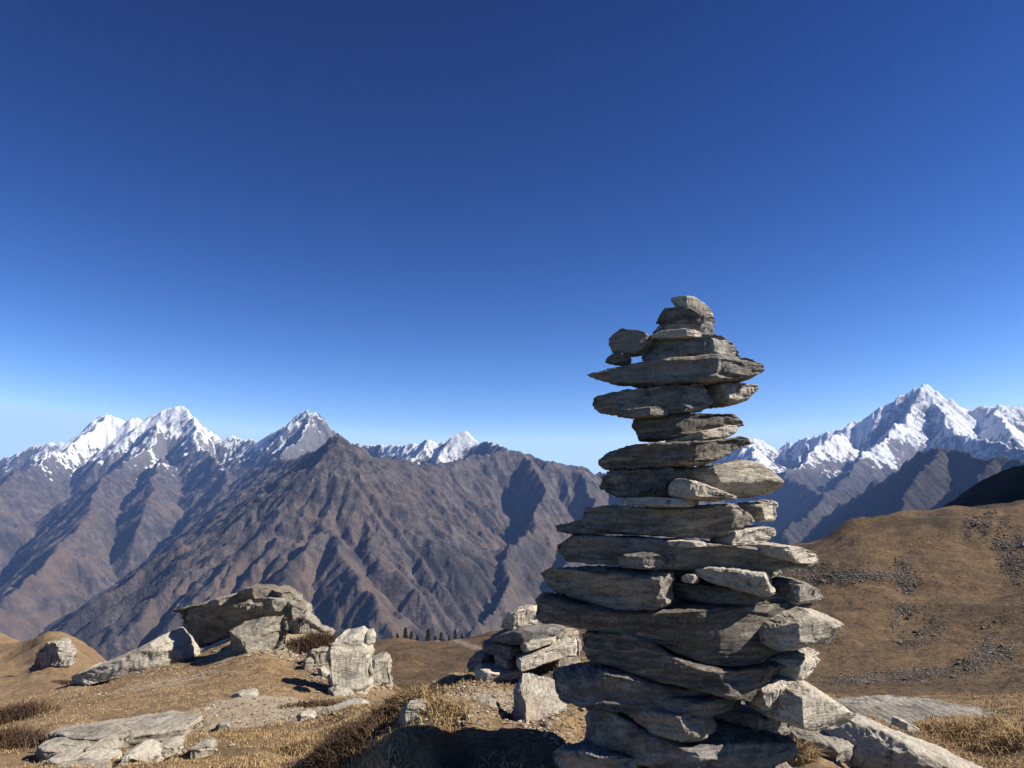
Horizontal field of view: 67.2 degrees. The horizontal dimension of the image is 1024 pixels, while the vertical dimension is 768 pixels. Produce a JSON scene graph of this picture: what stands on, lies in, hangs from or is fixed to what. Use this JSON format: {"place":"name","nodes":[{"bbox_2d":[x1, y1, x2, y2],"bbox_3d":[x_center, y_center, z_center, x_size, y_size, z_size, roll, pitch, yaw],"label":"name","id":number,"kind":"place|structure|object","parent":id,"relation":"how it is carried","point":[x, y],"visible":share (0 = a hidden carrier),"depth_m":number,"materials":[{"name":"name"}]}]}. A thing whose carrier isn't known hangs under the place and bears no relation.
{"place":"outdoors","nodes":[
{"label":"outdoors","id":0,"kind":"place"},
{"bbox_2d":[51,679,72,684],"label":"shrub","id":1,"kind":"object","parent":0,"point":[64,682],"visible":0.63,"depth_m":57.52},
{"bbox_2d":[0,384,1023,660],"bbox_3d":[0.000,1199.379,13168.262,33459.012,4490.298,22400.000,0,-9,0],"label":"mountain range","id":2,"kind":"structure","parent":0,"point":[118,536],"depth_m":9318.32,"materials":[{"name":"stone"}]},
{"bbox_2d":[0,465,1023,767],"bbox_3d":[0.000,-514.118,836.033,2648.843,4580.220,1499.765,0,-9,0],"label":"ground","id":3,"kind":"structure","parent":0,"point":[924,555],"depth_m":100.61,"materials":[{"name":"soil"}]},
{"bbox_2d":[0,718,60,749],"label":"shrub","id":4,"kind":"object","parent":3,"relation":"on","point":[15,738],"visible":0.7,"depth_m":5.38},
{"bbox_2d":[0,698,62,725],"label":"shrub","id":5,"kind":"object","parent":3,"relation":"on","point":[23,711],"visible":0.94,"depth_m":9.95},
{"bbox_2d":[28,637,77,672],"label":"rock slab","id":6,"kind":"object","parent":3,"relation":"on","point":[60,652],"visible":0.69,"depth_m":67.08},
{"bbox_2d":[35,737,89,762],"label":"layered rock","id":7,"kind":"object","parent":3,"relation":"on","point":[45,751],"visible":0.66,"depth_m":4.69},
{"bbox_2d":[46,744,121,765],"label":"layered rock","id":8,"kind":"object","parent":3,"relation":"on","point":[72,754],"visible":0.59,"depth_m":4.56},
{"bbox_2d":[56,757,112,767],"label":"layered rock","id":9,"kind":"object","parent":3,"relation":"on","point":[103,763],"visible":0.77,"depth_m":4.27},
{"bbox_2d":[51,723,133,747],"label":"layered rock","id":10,"kind":"object","parent":3,"relation":"on","point":[91,734],"visible":0.59,"depth_m":4.96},
{"bbox_2d":[84,736,119,752],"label":"layered rock","id":11,"kind":"object","parent":3,"relation":"on","point":[109,742],"visible":0.45,"depth_m":4.72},
{"bbox_2d":[48,710,202,747],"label":"layered rock","id":12,"kind":"object","parent":3,"relation":"on","point":[160,727],"visible":0.58,"depth_m":5.42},
{"bbox_2d":[71,627,200,685],"bbox_3d":[-7.856,5.679,16.280,2.299,0.984,2.055,0,-9,0],"label":"rock slab","id":13,"kind":"object","parent":3,"relation":"on","point":[179,644],"visible":0.8,"depth_m":15.51,"materials":[{"name":"stone"}]},
{"bbox_2d":[119,739,162,764],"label":"layered rock","id":14,"kind":"object","parent":3,"relation":"on","point":[148,750],"visible":0.69,"depth_m":4.40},
{"bbox_2d":[159,736,184,759],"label":"layered rock","id":15,"kind":"object","parent":3,"relation":"on","point":[171,746],"visible":0.59,"depth_m":4.58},
{"bbox_2d":[185,738,217,758],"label":"layered rock","id":16,"kind":"object","parent":3,"relation":"on","point":[203,747],"visible":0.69,"depth_m":4.71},
{"bbox_2d":[214,720,232,732],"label":"meadow stone","id":17,"kind":"object","parent":3,"relation":"on","point":[223,724],"visible":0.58,"depth_m":6.67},
{"bbox_2d":[220,644,230,651],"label":"outcrop rock","id":18,"kind":"object","parent":3,"relation":"on","point":[224,648],"visible":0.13,"depth_m":15.91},
{"bbox_2d":[204,592,249,607],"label":"outcrop rock","id":19,"kind":"object","parent":3,"relation":"on","point":[225,601],"visible":0.8,"depth_m":16.05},
{"bbox_2d":[172,592,311,647],"bbox_3d":[-6.600,5.684,18.652,3.299,1.372,2.148,0,-9,0],"label":"outcrop rock","id":20,"kind":"object","parent":3,"relation":"on","point":[203,626],"visible":0.51,"depth_m":18.04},
{"bbox_2d":[231,688,258,697],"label":"meadow stone","id":21,"kind":"object","parent":3,"relation":"on","point":[247,692],"visible":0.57,"depth_m":9.41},
{"bbox_2d":[229,615,287,653],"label":"outcrop rock","id":22,"kind":"object","parent":3,"relation":"on","point":[261,633],"visible":0.86,"depth_m":14.91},
{"bbox_2d":[283,600,307,620],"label":"outcrop rock","id":23,"kind":"object","parent":3,"relation":"on","point":[296,610],"visible":0.89,"depth_m":15.66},
{"bbox_2d":[262,596,286,612],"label":"outcrop rock","id":24,"kind":"object","parent":23,"relation":"on","point":[272,604],"visible":0.81,"depth_m":15.59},
{"bbox_2d":[271,585,301,602],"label":"outcrop rock","id":25,"kind":"object","parent":23,"relation":"on","point":[288,593],"visible":0.73,"depth_m":15.86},
{"bbox_2d":[236,584,278,599],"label":"outcrop rock","id":26,"kind":"object","parent":25,"relation":"on","point":[257,591],"visible":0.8,"depth_m":15.83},
{"bbox_2d":[268,732,330,756],"bbox_3d":[-1.327,2.279,4.856,0.473,0.143,0.498,0,-9,0],"label":"grass tuft","id":27,"kind":"object","parent":3,"relation":"on","point":[290,747],"visible":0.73,"depth_m":4.83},
{"bbox_2d":[296,709,315,720],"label":"meadow stone","id":28,"kind":"object","parent":3,"relation":"on","point":[304,715],"visible":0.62,"depth_m":6.77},
{"bbox_2d":[302,657,314,669],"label":"boulder","id":29,"kind":"object","parent":3,"relation":"on","point":[308,662],"visible":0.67,"depth_m":13.50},
{"bbox_2d":[288,602,334,634],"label":"outcrop rock","id":30,"kind":"object","parent":3,"relation":"on","point":[309,622],"visible":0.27,"depth_m":17.75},
{"bbox_2d":[286,630,338,653],"bbox_3d":[-4.005,5.299,15.767,1.756,0.602,1.675,0,-9,0],"label":"shrub","id":31,"kind":"object","parent":3,"relation":"on","point":[307,642],"visible":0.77,"depth_m":15.60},
{"bbox_2d":[279,698,345,708],"bbox_3d":[-2.153,3.491,8.389,0.828,0.203,0.779,0,-9,0],"label":"shrub","id":32,"kind":"object","parent":3,"relation":"on","point":[317,703],"visible":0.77,"depth_m":8.26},
{"bbox_2d":[306,646,327,663],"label":"boulder","id":33,"kind":"object","parent":3,"relation":"on","point":[318,655],"visible":0.51,"depth_m":14.14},
{"bbox_2d":[317,666,329,676],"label":"boulder","id":34,"kind":"object","parent":3,"relation":"on","point":[322,671],"visible":0.56,"depth_m":12.49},
{"bbox_2d":[288,730,376,767],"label":"shrub","id":35,"kind":"object","parent":3,"relation":"on","point":[323,759],"visible":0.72,"depth_m":2.51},
{"bbox_2d":[327,685,353,695],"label":"boulder","id":36,"kind":"object","parent":3,"relation":"on","point":[335,690],"visible":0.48,"depth_m":10.85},
{"bbox_2d":[286,703,404,767],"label":"shrub","id":37,"kind":"object","parent":3,"relation":"on","point":[362,727],"visible":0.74,"depth_m":2.60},
{"bbox_2d":[327,698,367,711],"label":"boulder","id":38,"kind":"object","parent":3,"relation":"on","point":[354,701],"visible":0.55,"depth_m":6.90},
{"bbox_2d":[325,626,374,694],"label":"boulder","id":39,"kind":"object","parent":3,"relation":"on","point":[349,655],"visible":0.84,"depth_m":11.20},
{"bbox_2d":[364,628,376,644],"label":"boulder","id":40,"kind":"object","parent":39,"relation":"on","point":[370,637],"visible":1,"depth_m":10.70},
{"bbox_2d":[373,652,393,690],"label":"boulder","id":41,"kind":"object","parent":3,"relation":"on","point":[382,663],"visible":0.71,"depth_m":14.59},
{"bbox_2d":[392,684,401,693],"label":"grass tuft","id":42,"kind":"object","parent":3,"relation":"on","point":[394,687],"visible":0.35,"depth_m":17.88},
{"bbox_2d":[358,680,447,721],"bbox_3d":[-0.403,1.185,2.830,0.382,0.188,0.412,0,-9,0],"label":"shrub","id":43,"kind":"object","parent":3,"relation":"on","point":[388,701],"visible":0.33,"depth_m":2.81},
{"bbox_2d":[402,627,408,638],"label":"fir tree","id":44,"kind":"object","parent":3,"relation":"on","point":[405,634],"visible":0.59,"depth_m":369.92,"materials":[{"name":"green plant"}]},
{"bbox_2d":[398,698,426,725],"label":"broken stone","id":45,"kind":"object","parent":3,"relation":"on","point":[407,713],"visible":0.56,"depth_m":2.53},
{"bbox_2d":[377,682,451,715],"bbox_3d":[-0.364,1.147,2.782,0.318,0.145,0.310,-6,-10,33],"label":"grass tuft","id":46,"kind":"object","parent":3,"relation":"on","point":[412,696],"visible":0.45,"depth_m":2.76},
{"bbox_2d":[424,628,431,640],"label":"fir tree","id":47,"kind":"object","parent":3,"relation":"on","point":[428,632],"visible":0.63,"depth_m":370.04,"materials":[{"name":"green plant"}]},
{"bbox_2d":[407,691,473,739],"bbox_3d":[-0.241,1.096,2.560,0.294,0.132,0.282,0,-9,0],"label":"grass tuft","id":48,"kind":"object","parent":3,"relation":"on","point":[437,705],"visible":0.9,"depth_m":2.54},
{"bbox_2d":[11,637,948,767],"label":"rubble","id":49,"kind":"object","parent":3,"relation":"on","point":[546,723],"visible":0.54,"depth_m":2.76,"materials":[{"name":"stone"}]},
{"bbox_2d":[467,648,494,671],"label":"cairn stone","id":50,"kind":"object","parent":3,"relation":"on","point":[478,657],"visible":0.45,"depth_m":4.76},
{"bbox_2d":[476,694,499,707],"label":"boulder","id":51,"kind":"object","parent":3,"relation":"on","point":[490,699],"visible":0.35,"depth_m":2.88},
{"bbox_2d":[474,662,523,681],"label":"cairn stone","id":52,"kind":"object","parent":3,"relation":"on","point":[489,672],"visible":0.66,"depth_m":4.53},
{"bbox_2d":[494,653,516,670],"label":"cairn stone","id":53,"kind":"object","parent":52,"relation":"on","point":[504,662],"visible":0.61,"depth_m":4.60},
{"bbox_2d":[482,639,522,656],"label":"cairn stone","id":54,"kind":"object","parent":53,"relation":"on","point":[489,646],"visible":0.62,"depth_m":4.65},
{"bbox_2d":[490,621,563,644],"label":"cairn stone","id":55,"kind":"object","parent":54,"relation":"on","point":[525,633],"visible":0.87,"depth_m":4.62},
{"bbox_2d":[501,605,537,628],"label":"cairn stone","id":56,"kind":"object","parent":55,"relation":"on","point":[519,616],"visible":0.87,"depth_m":4.71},
{"bbox_2d":[516,637,576,671],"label":"cairn stone","id":57,"kind":"object","parent":52,"relation":"on","point":[557,649],"visible":0.84,"depth_m":4.52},
{"bbox_2d":[520,635,555,651],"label":"cairn stone","id":58,"kind":"object","parent":57,"relation":"on","point":[533,644],"visible":0.71,"depth_m":4.55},
{"bbox_2d":[511,673,566,721],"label":"boulder","id":59,"kind":"object","parent":3,"relation":"on","point":[535,697],"visible":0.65,"depth_m":2.76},
{"bbox_2d":[524,627,581,675],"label":"cairn stone","id":60,"kind":"object","parent":3,"relation":"on","point":[541,670],"visible":0.35,"depth_m":4.77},
{"bbox_2d":[639,762,791,767],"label":"cairn stone","id":61,"kind":"object","parent":3,"relation":"on","point":[785,765],"visible":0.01,"depth_m":2.14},
{"bbox_2d":[552,739,639,767],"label":"cairn stone","id":62,"kind":"object","parent":61,"relation":"on","point":[585,753],"visible":0.78,"depth_m":2.05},
{"bbox_2d":[584,710,797,767],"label":"cairn stone","id":63,"kind":"object","parent":61,"relation":"on","point":[729,745],"visible":0.66,"depth_m":2.05,"materials":[{"name":"stone"}]},
{"bbox_2d":[623,708,716,741],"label":"cairn stone","id":64,"kind":"object","parent":63,"relation":"on","point":[674,726],"visible":0.45,"depth_m":2.03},
{"bbox_2d":[552,661,741,713],"bbox_3d":[0.387,0.861,2.213,0.523,0.129,0.307,3,-9,-17],"label":"cairn stone","id":65,"kind":"object","parent":64,"relation":"on","point":[592,686],"visible":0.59,"depth_m":2.08,"materials":[{"name":"stone"}]},
{"bbox_2d":[582,630,781,701],"bbox_3d":[0.490,0.781,2.213,0.539,0.164,0.339,-3,-9,20],"label":"cairn stone","id":66,"kind":"object","parent":65,"relation":"on","point":[637,656],"visible":0.8,"depth_m":2.08,"materials":[{"name":"stone"}]},
{"bbox_2d":[536,592,812,666],"bbox_3d":[0.475,0.707,2.266,0.787,0.177,0.390,-2,-9,16],"label":"cairn stone","id":67,"kind":"object","parent":66,"relation":"on","point":[718,634],"visible":0.67,"depth_m":2.11,"materials":[{"name":"stone"}]},
{"bbox_2d":[540,565,674,610],"bbox_3d":[0.305,0.600,2.282,0.400,0.115,0.269,-6,-10,34],"label":"cairn stone","id":68,"kind":"object","parent":67,"relation":"on","point":[619,588],"visible":0.94,"depth_m":2.17,"materials":[{"name":"stone"}]},
{"bbox_2d":[617,551,665,568],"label":"cairn stone","id":69,"kind":"object","parent":68,"relation":"on","point":[641,559],"visible":1,"depth_m":2.12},
{"bbox_2d":[557,534,818,570],"bbox_3d":[0.514,0.502,2.322,0.765,0.099,0.355,0,-9,0],"label":"cairn stone","id":70,"kind":"object","parent":68,"relation":"on","point":[594,549],"visible":0.75,"depth_m":2.19,"materials":[{"name":"stone"}]},
{"bbox_2d":[555,519,632,534],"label":"cairn stone","id":71,"kind":"object","parent":70,"relation":"on","point":[576,527],"visible":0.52,"depth_m":2.34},
{"bbox_2d":[582,503,754,538],"bbox_3d":[0.463,0.404,2.281,0.461,0.104,0.306,3,-9,-21],"label":"cairn stone","id":72,"kind":"object","parent":70,"relation":"on","point":[707,521],"visible":0.98,"depth_m":2.22,"materials":[{"name":"stone"}]},
{"bbox_2d":[621,497,698,506],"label":"cairn stone","id":73,"kind":"object","parent":72,"relation":"on","point":[659,502],"visible":0.98,"depth_m":2.19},
{"bbox_2d":[599,467,691,497],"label":"cairn stone","id":74,"kind":"object","parent":73,"relation":"on","point":[627,483],"visible":0.79,"depth_m":2.28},
{"bbox_2d":[598,436,752,470],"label":"cairn stone","id":75,"kind":"object","parent":74,"relation":"on","point":[676,454],"visible":0.99,"depth_m":2.26,"materials":[{"name":"stone"}]},
{"bbox_2d":[631,413,743,441],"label":"cairn stone","id":76,"kind":"object","parent":75,"relation":"on","point":[671,426],"visible":0.83,"depth_m":2.32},
{"bbox_2d":[617,406,667,418],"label":"cairn stone","id":77,"kind":"object","parent":76,"relation":"on","point":[654,412],"visible":1,"depth_m":2.28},
{"bbox_2d":[592,384,713,415],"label":"cairn stone","id":78,"kind":"object","parent":76,"relation":"on","point":[688,399],"visible":0.73,"depth_m":2.32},
{"bbox_2d":[587,354,764,388],"bbox_3d":[0.509,-0.029,2.402,0.538,0.098,0.191,-2,-9,12],"label":"cairn stone","id":79,"kind":"object","parent":78,"relation":"on","point":[707,370],"visible":0.88,"depth_m":2.32,"materials":[{"name":"stone"}]},
{"bbox_2d":[605,352,631,365],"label":"cairn stone","id":80,"kind":"object","parent":79,"relation":"on","point":[619,359],"visible":0.98,"depth_m":2.39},
{"bbox_2d":[609,328,653,356],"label":"cairn stone","id":81,"kind":"object","parent":80,"relation":"on","point":[636,343],"visible":0.94,"depth_m":2.39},
{"bbox_2d":[641,333,739,360],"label":"cairn stone","id":82,"kind":"object","parent":79,"relation":"on","point":[712,344],"visible":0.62,"depth_m":2.36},
{"bbox_2d":[650,328,702,340],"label":"cairn stone","id":83,"kind":"object","parent":82,"relation":"on","point":[676,334],"visible":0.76,"depth_m":2.35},
{"bbox_2d":[652,321,714,333],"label":"cairn stone","id":84,"kind":"object","parent":82,"relation":"on","point":[707,327],"visible":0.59,"depth_m":2.40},
{"bbox_2d":[656,307,714,325],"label":"cairn stone","id":85,"kind":"object","parent":84,"relation":"on","point":[681,315],"visible":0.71,"depth_m":2.40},
{"bbox_2d":[671,296,713,316],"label":"cairn stone","id":86,"kind":"object","parent":85,"relation":"on","point":[692,302],"visible":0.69,"depth_m":2.41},
{"bbox_2d":[704,382,758,408],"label":"cairn stone","id":87,"kind":"object","parent":76,"relation":"on","point":[725,394],"visible":0.82,"depth_m":2.36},
{"bbox_2d":[665,425,737,441],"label":"cairn stone","id":88,"kind":"object","parent":75,"relation":"on","point":[725,431],"visible":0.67,"depth_m":2.29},
{"bbox_2d":[668,478,736,501],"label":"cairn stone","id":89,"kind":"object","parent":72,"relation":"on","point":[688,489],"visible":0.98,"depth_m":2.15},
{"bbox_2d":[666,539,706,547],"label":"cairn stone","id":90,"kind":"object","parent":70,"relation":"on","point":[681,543],"visible":1,"depth_m":2.11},
{"bbox_2d":[710,525,775,545],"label":"cairn stone","id":91,"kind":"object","parent":70,"relation":"on","point":[748,534],"visible":0.84,"depth_m":2.24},
{"bbox_2d":[736,499,777,521],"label":"cairn stone","id":92,"kind":"object","parent":91,"relation":"on","point":[761,510],"visible":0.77,"depth_m":2.32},
{"bbox_2d":[690,460,784,497],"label":"cairn stone","id":93,"kind":"object","parent":92,"relation":"on","point":[744,479],"visible":0.69,"depth_m":2.28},
{"bbox_2d":[745,541,817,564],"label":"cairn stone","id":94,"kind":"object","parent":70,"relation":"on","point":[796,555],"visible":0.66,"depth_m":2.15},
{"bbox_2d":[672,579,780,605],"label":"cairn stone","id":95,"kind":"object","parent":67,"relation":"on","point":[702,591],"visible":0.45,"depth_m":2.19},
{"bbox_2d":[681,573,698,583],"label":"cairn stone","id":96,"kind":"object","parent":95,"relation":"on","point":[692,578],"visible":1,"depth_m":2.14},
{"bbox_2d":[668,569,781,582],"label":"cairn stone","id":97,"kind":"object","parent":95,"relation":"on","point":[678,574],"visible":0.12,"depth_m":2.37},
{"bbox_2d":[694,566,775,596],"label":"cairn stone","id":98,"kind":"object","parent":95,"relation":"on","point":[754,582],"visible":0.87,"depth_m":2.11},
{"bbox_2d":[770,576,823,604],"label":"cairn stone","id":99,"kind":"object","parent":67,"relation":"on","point":[794,591],"visible":0.78,"depth_m":2.19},
{"bbox_2d":[659,694,735,717],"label":"cairn stone","id":100,"kind":"object","parent":64,"relation":"on","point":[705,706],"visible":0.48,"depth_m":2.05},
{"bbox_2d":[713,701,791,735],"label":"cairn stone","id":101,"kind":"object","parent":61,"relation":"on","point":[745,715],"visible":0.3,"depth_m":2.24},
{"bbox_2d":[745,680,856,730],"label":"cairn stone","id":102,"kind":"object","parent":101,"relation":"on","point":[803,705],"visible":0.69,"depth_m":2.01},
{"bbox_2d":[751,674,794,710],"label":"cairn stone","id":103,"kind":"object","parent":102,"relation":"on","point":[766,698],"visible":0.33,"depth_m":2.05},
{"bbox_2d":[767,647,820,680],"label":"cairn stone","id":104,"kind":"object","parent":102,"relation":"on","point":[800,664],"visible":0.45,"depth_m":2.13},
{"bbox_2d":[759,605,843,651],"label":"cairn stone","id":105,"kind":"object","parent":104,"relation":"on","point":[792,628],"visible":0.81,"depth_m":2.05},
{"bbox_2d":[789,737,829,765],"bbox_3d":[0.976,1.238,2.604,0.227,0.096,0.260,0,-9,0],"label":"grass tuft","id":106,"kind":"object","parent":3,"relation":"on","point":[805,754],"visible":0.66,"depth_m":2.58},
{"bbox_2d":[789,725,854,764],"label":"boulder","id":107,"kind":"object","parent":3,"relation":"on","point":[841,750],"visible":0.47,"depth_m":2.67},
{"bbox_2d":[782,506,1023,687],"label":"scree","id":108,"kind":"structure","parent":3,"relation":"on","point":[992,652],"depth_m":175.03,"materials":[{"name":"stone"}]},
{"bbox_2d":[825,713,982,767],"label":"boulder","id":109,"kind":"object","parent":3,"relation":"on","point":[876,744],"visible":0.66,"depth_m":2.64,"materials":[{"name":"stone"}]},
{"bbox_2d":[891,716,918,731],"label":"boulder","id":110,"kind":"object","parent":3,"relation":"on","point":[901,723],"visible":1,"depth_m":2.55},
{"bbox_2d":[833,695,997,726],"bbox_3d":[2.917,2.418,5.397,1.256,0.172,1.392,0,-9,0],"label":"rock slab","id":111,"kind":"object","parent":3,"relation":"on","point":[888,707],"visible":0.39,"depth_m":5.67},
{"bbox_2d":[911,715,967,733],"bbox_3d":[2.375,1.879,4.203,0.470,0.140,0.464,0,-9,0],"label":"grass tuft","id":112,"kind":"object","parent":3,"relation":"on","point":[940,725],"visible":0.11,"depth_m":4.21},
{"bbox_2d":[908,710,1023,745],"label":"grass tuft","id":113,"kind":"object","parent":3,"relation":"on","point":[961,726],"visible":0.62,"depth_m":3.96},
{"bbox_2d":[954,721,1023,757],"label":"grass tuft","id":114,"kind":"object","parent":3,"relation":"on","point":[1004,742],"visible":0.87,"depth_m":3.53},
{"bbox_2d":[0,656,1023,767],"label":"grass","id":115,"kind":"structure","parent":0,"point":[286,758],"depth_m":3.48,"materials":[{"name":"plant"}]},
{"bbox_2d":[0,0,1023,473],"label":"sky","id":116,"kind":"structure","parent":0,"point":[394,222],"materials":[{"name":"blue"}]},
{"bbox_2d":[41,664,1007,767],"bbox_3d":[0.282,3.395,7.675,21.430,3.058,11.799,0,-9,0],"label":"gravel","id":117,"kind":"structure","parent":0,"point":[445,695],"depth_m":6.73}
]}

